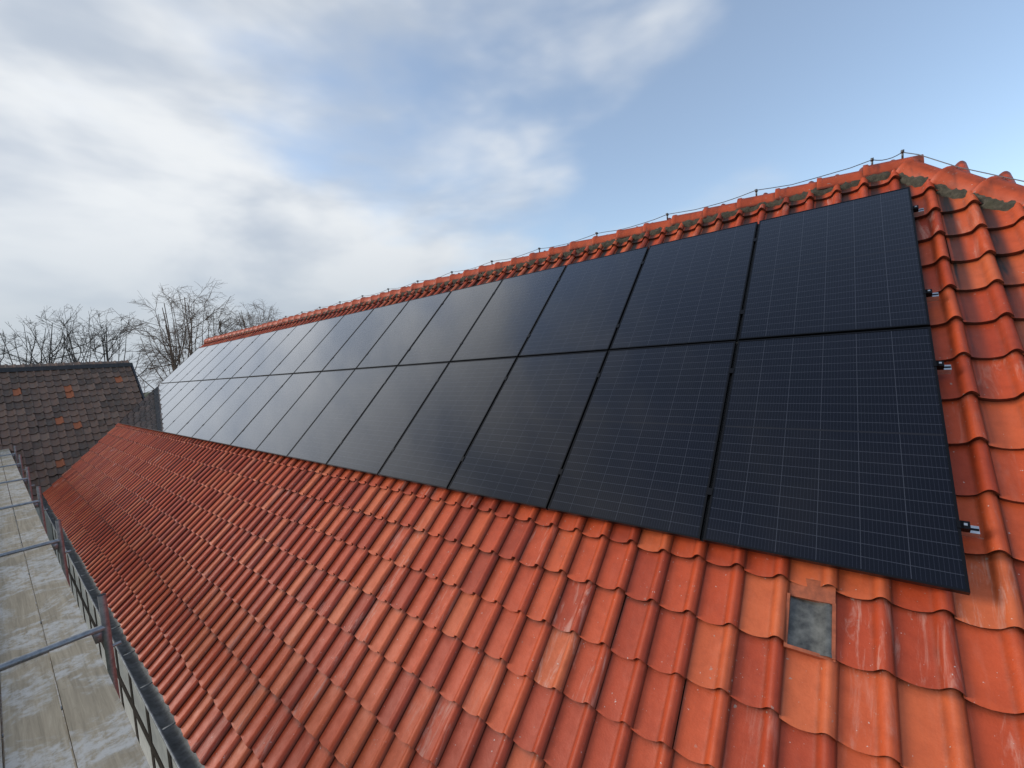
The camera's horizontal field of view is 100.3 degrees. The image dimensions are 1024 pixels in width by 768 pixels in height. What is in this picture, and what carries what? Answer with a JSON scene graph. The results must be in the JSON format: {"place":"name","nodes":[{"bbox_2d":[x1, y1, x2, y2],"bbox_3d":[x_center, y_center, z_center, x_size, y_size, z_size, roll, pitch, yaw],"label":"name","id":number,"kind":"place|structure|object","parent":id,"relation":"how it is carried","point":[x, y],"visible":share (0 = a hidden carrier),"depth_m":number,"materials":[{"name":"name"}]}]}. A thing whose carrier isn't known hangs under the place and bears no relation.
{"place":"outdoors","nodes":[
{"label":"outdoors","id":0,"kind":"place"},
{"bbox_2d":[13,507,54,551],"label":"neighbour walls","id":1,"kind":"structure","parent":0,"point":[49,529],"depth_m":13.84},
{"bbox_2d":[0,360,142,502],"bbox_3d":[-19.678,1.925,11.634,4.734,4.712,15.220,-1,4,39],"label":"neighbour roof tiles","id":2,"kind":"object","parent":1,"relation":"on","point":[45,450],"visible":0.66,"depth_m":15.83,"materials":[{"name":"brown tile"}]},
{"bbox_2d":[0,363,144,398],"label":"neighbour ridge cap","id":3,"kind":"object","parent":2,"relation":"on","point":[37,368],"visible":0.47,"depth_m":17.28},
{"bbox_2d":[52,526,176,767],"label":"barn walls","id":4,"kind":"structure","parent":0,"point":[159,745],"depth_m":6.35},
{"bbox_2d":[51,524,172,767],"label":"barn timber frame","id":5,"kind":"object","parent":4,"relation":"attached to","point":[154,753],"visible":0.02,"depth_m":6.29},
{"bbox_2d":[42,497,204,767],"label":"gutter","id":6,"kind":"object","parent":4,"relation":"attached to","point":[182,754],"visible":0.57,"depth_m":4.74,"materials":[{"name":"metal"}]},
{"bbox_2d":[42,159,1023,767],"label":"roof tiles","id":7,"kind":"object","parent":4,"relation":"on","point":[376,621],"visible":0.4,"depth_m":2.97,"materials":[{"name":"tile"}]},
{"bbox_2d":[204,154,1023,341],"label":"ridge tiles","id":8,"kind":"object","parent":7,"relation":"on","point":[992,187],"visible":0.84,"depth_m":4.61,"materials":[{"name":"tile"}]},
{"bbox_2d":[206,149,1023,337],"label":"lightning wire","id":9,"kind":"object","parent":8,"relation":"on","point":[871,160],"visible":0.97,"depth_m":4.82,"materials":[{"name":"grey metal"}]},
{"bbox_2d":[204,168,1023,342],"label":"ridge mortar","id":10,"kind":"object","parent":7,"relation":"on","point":[956,193],"visible":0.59,"depth_m":4.54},
{"bbox_2d":[784,578,835,662],"bbox_3d":[1.557,1.212,2.229,0.213,0.297,0.294,-1,4,39],"label":"frame","id":11,"kind":"object","parent":7,"relation":"on","point":[812,591],"visible":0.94,"depth_m":2.25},
{"bbox_2d":[787,596,831,657],"bbox_3d":[1.536,1.238,2.202,0.204,0.198,0.233,-1,4,39],"label":"skylight glass","id":12,"kind":"object","parent":11,"relation":"in","point":[810,626],"visible":0.89,"depth_m":2.20,"materials":[{"name":"glass"}]},
{"bbox_2d":[914,206,979,537],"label":"mounting rail ends","id":13,"kind":"object","parent":7,"relation":"on","point":[972,533],"visible":0.07,"depth_m":2.62,"materials":[{"name":"metal"}]},
{"bbox_2d":[118,187,969,594],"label":"panel frames","id":14,"kind":"structure","parent":13,"relation":"on","point":[792,557],"depth_m":3.79,"materials":[{"name":"black metal"}]},
{"bbox_2d":[327,224,758,541],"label":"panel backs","id":15,"kind":"object","parent":14,"relation":"in","point":[726,399],"visible":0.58,"depth_m":3.21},
{"bbox_2d":[141,205,978,532],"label":"panel clamps","id":16,"kind":"object","parent":13,"relation":"on","point":[939,367],"visible":0.84,"depth_m":2.97,"materials":[{"name":"silver metal"}]},
{"bbox_2d":[0,0,1023,392],"label":"sky","id":17,"kind":"structure","parent":0,"point":[295,156],"materials":[{"name":"blue"}]},
{"bbox_2d":[119,188,965,588],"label":"solar panels","id":18,"kind":"object","parent":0,"point":[833,448],"visible":1,"depth_m":3.70,"materials":[{"name":"black glass"}]},
{"label":"ground","id":19,"kind":"structure","parent":0,"visible":0},
{"bbox_2d":[0,446,121,737],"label":"scaffolding poles","id":20,"kind":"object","parent":19,"relation":"on","point":[101,633],"depth_m":3.23,"materials":[{"name":"grey metal"}]},
{"bbox_2d":[0,449,149,767],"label":"scaffold decks","id":21,"kind":"object","parent":20,"relation":"on","point":[89,725],"visible":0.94,"depth_m":2.74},
{"bbox_2d":[0,305,172,387],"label":"bare trees","id":22,"kind":"object","parent":19,"relation":"on","point":[90,336],"visible":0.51,"depth_m":37.65,"materials":[{"name":"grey plant"}]},
{"bbox_2d":[93,280,282,396],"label":"birch trees","id":23,"kind":"object","parent":19,"relation":"on","point":[173,361],"visible":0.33,"depth_m":32.84,"materials":[{"name":"brown plant"}]}
]}

